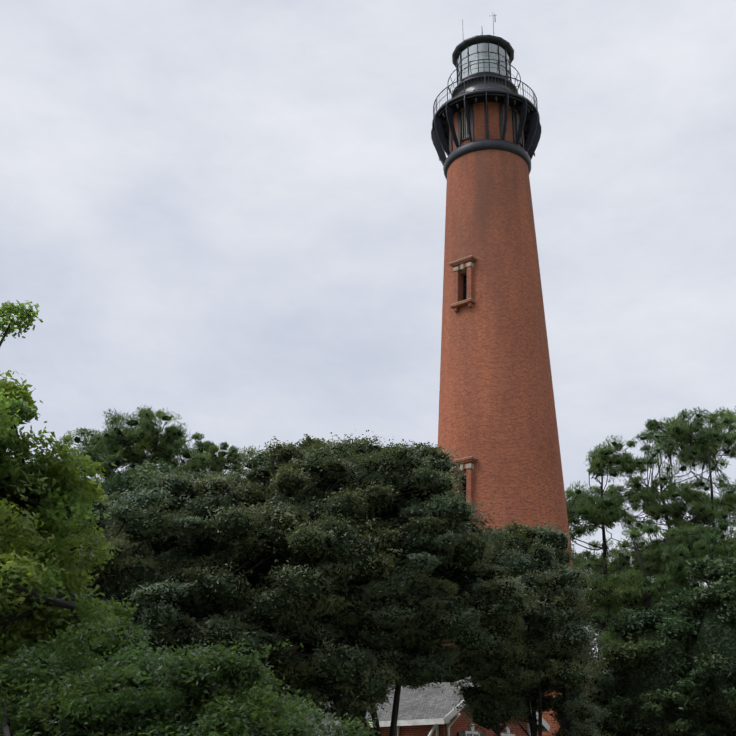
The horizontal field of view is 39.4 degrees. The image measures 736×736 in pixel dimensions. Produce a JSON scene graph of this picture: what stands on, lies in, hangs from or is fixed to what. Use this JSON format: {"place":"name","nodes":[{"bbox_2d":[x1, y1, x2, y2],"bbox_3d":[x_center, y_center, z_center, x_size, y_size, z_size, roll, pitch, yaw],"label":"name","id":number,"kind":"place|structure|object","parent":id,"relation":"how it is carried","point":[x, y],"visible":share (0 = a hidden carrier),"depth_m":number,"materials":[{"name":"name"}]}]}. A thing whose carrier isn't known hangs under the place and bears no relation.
{"place":"outdoors","nodes":[
{"label":"outdoors","id":0,"kind":"place"},
{"bbox_2d":[0,300,138,694],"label":"tree","id":1,"kind":"object","parent":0,"point":[27,547],"depth_m":12.12,"materials":[{"name":"green plant"}]},
{"bbox_2d":[59,428,150,483],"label":"pine tree","id":2,"kind":"object","parent":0,"point":[96,454],"depth_m":71.89,"materials":[{"name":"green plant"}]},
{"bbox_2d":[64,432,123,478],"bbox_3d":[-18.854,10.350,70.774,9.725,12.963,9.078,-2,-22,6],"label":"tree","id":3,"kind":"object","parent":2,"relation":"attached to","point":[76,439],"visible":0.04,"depth_m":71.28,"materials":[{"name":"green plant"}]},
{"bbox_2d":[91,405,211,475],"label":"pine tree","id":4,"kind":"object","parent":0,"point":[127,432],"depth_m":68.25,"materials":[{"name":"green plant"}]},
{"bbox_2d":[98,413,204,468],"bbox_3d":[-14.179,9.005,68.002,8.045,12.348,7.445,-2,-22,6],"label":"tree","id":5,"kind":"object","parent":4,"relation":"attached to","point":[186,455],"visible":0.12,"depth_m":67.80,"materials":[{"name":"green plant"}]},
{"bbox_2d":[0,609,380,735],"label":"shrub","id":6,"kind":"object","parent":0,"point":[166,696],"depth_m":9.98,"materials":[{"name":"green plant"}]},
{"bbox_2d":[171,434,259,475],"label":"pine tree","id":7,"kind":"object","parent":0,"point":[212,448],"depth_m":77.41,"materials":[{"name":"green plant"}]},
{"bbox_2d":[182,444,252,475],"bbox_3d":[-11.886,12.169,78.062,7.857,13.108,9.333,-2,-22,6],"label":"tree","id":8,"kind":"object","parent":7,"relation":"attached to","point":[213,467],"visible":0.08,"depth_m":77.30,"materials":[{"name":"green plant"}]},
{"bbox_2d":[0,0,735,722],"label":"sky","id":9,"kind":"structure","parent":0,"point":[227,217],"materials":[{"name":"white"}]},
{"bbox_2d":[572,490,619,576],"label":"tree","id":10,"kind":"object","parent":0,"point":[587,565],"depth_m":79.61,"materials":[{"name":"green plant"}]},
{"bbox_2d":[565,485,636,641],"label":"pine tree","id":11,"kind":"object","parent":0,"point":[582,555],"depth_m":80.74,"materials":[{"name":"green plant"}]},
{"bbox_2d":[565,435,706,673],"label":"pine tree","id":12,"kind":"object","parent":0,"point":[583,496],"depth_m":71.16,"materials":[{"name":"green plant"}]},
{"bbox_2d":[580,521,707,652],"bbox_3d":[16.925,18.461,62.805,10.596,18.188,9.749,-2,-22,6],"label":"pine tree","id":13,"kind":"object","parent":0,"point":[622,586],"depth_m":63.76,"materials":[{"name":"green plant"}]},
{"bbox_2d":[589,406,735,608],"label":"pine tree","id":14,"kind":"object","parent":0,"point":[654,493],"depth_m":74.86,"materials":[{"name":"green plant"}]},
{"bbox_2d":[617,407,735,614],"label":"pine tree","id":15,"kind":"object","parent":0,"point":[689,499],"depth_m":68.99,"materials":[{"name":"green plant"}]},
{"bbox_2d":[653,479,735,585],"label":"pine tree","id":16,"kind":"object","parent":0,"point":[671,550],"depth_m":60.83,"materials":[{"name":"green plant"}]},
{"bbox_2d":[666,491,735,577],"bbox_3d":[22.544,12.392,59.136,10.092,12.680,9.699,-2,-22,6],"label":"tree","id":17,"kind":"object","parent":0,"point":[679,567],"visible":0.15,"depth_m":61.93,"materials":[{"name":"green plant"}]},
{"label":"ground","id":18,"kind":"structure","parent":0,"visible":0},
{"bbox_2d":[99,484,158,562],"bbox_3d":[-9.498,12.431,52.555,24.083,11.275,10.254,17,-27,-34],"label":"tree","id":19,"kind":"object","parent":18,"relation":"on","point":[104,487],"depth_m":49.33,"materials":[{"name":"green plant"}]},
{"bbox_2d":[97,450,222,531],"bbox_3d":[-9.619,13.765,51.257,13.142,17.530,27.464,-24,-33,45],"label":"understory tree","id":20,"kind":"object","parent":18,"relation":"on","point":[119,478],"depth_m":48.94,"materials":[{"name":"green plant"}]},
{"bbox_2d":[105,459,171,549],"bbox_3d":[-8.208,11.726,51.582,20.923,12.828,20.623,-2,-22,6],"label":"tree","id":21,"kind":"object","parent":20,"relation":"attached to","point":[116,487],"visible":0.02,"depth_m":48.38,"materials":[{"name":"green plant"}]},
{"bbox_2d":[8,430,561,735],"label":"oak tree","id":22,"kind":"object","parent":18,"relation":"on","point":[247,483],"depth_m":27.83,"materials":[{"name":"green plant"}]},
{"bbox_2d":[88,515,449,689],"bbox_3d":[-3.406,7.402,30.376,13.551,8.457,6.030,9,-24,-18],"label":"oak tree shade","id":23,"kind":"object","parent":22,"relation":"attached to","point":[191,604],"visible":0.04,"depth_m":29.25,"materials":[{"name":"green plant"}]},
{"bbox_2d":[285,644,549,735],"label":"oil house","id":24,"kind":"structure","parent":18,"relation":"on","point":[430,711],"depth_m":42.66,"materials":[{"name":"brick"}]},
{"bbox_2d":[431,14,586,735],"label":"lighthouse","id":25,"kind":"object","parent":18,"relation":"on","point":[497,426],"visible":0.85,"depth_m":57.43,"materials":[{"name":"brick"}]},
{"bbox_2d":[449,520,611,735],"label":"oak tree","id":26,"kind":"object","parent":18,"relation":"on","point":[584,656],"depth_m":32.88,"materials":[{"name":"green plant"}]},
{"bbox_2d":[587,551,735,735],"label":"understory tree","id":27,"kind":"object","parent":18,"relation":"on","point":[628,644],"depth_m":50.97,"materials":[{"name":"green plant"}]},
{"bbox_2d":[601,588,735,735],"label":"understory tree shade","id":28,"kind":"object","parent":27,"relation":"attached to","point":[716,633],"visible":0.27,"depth_m":50.58,"materials":[{"name":"green plant"}]}
]}

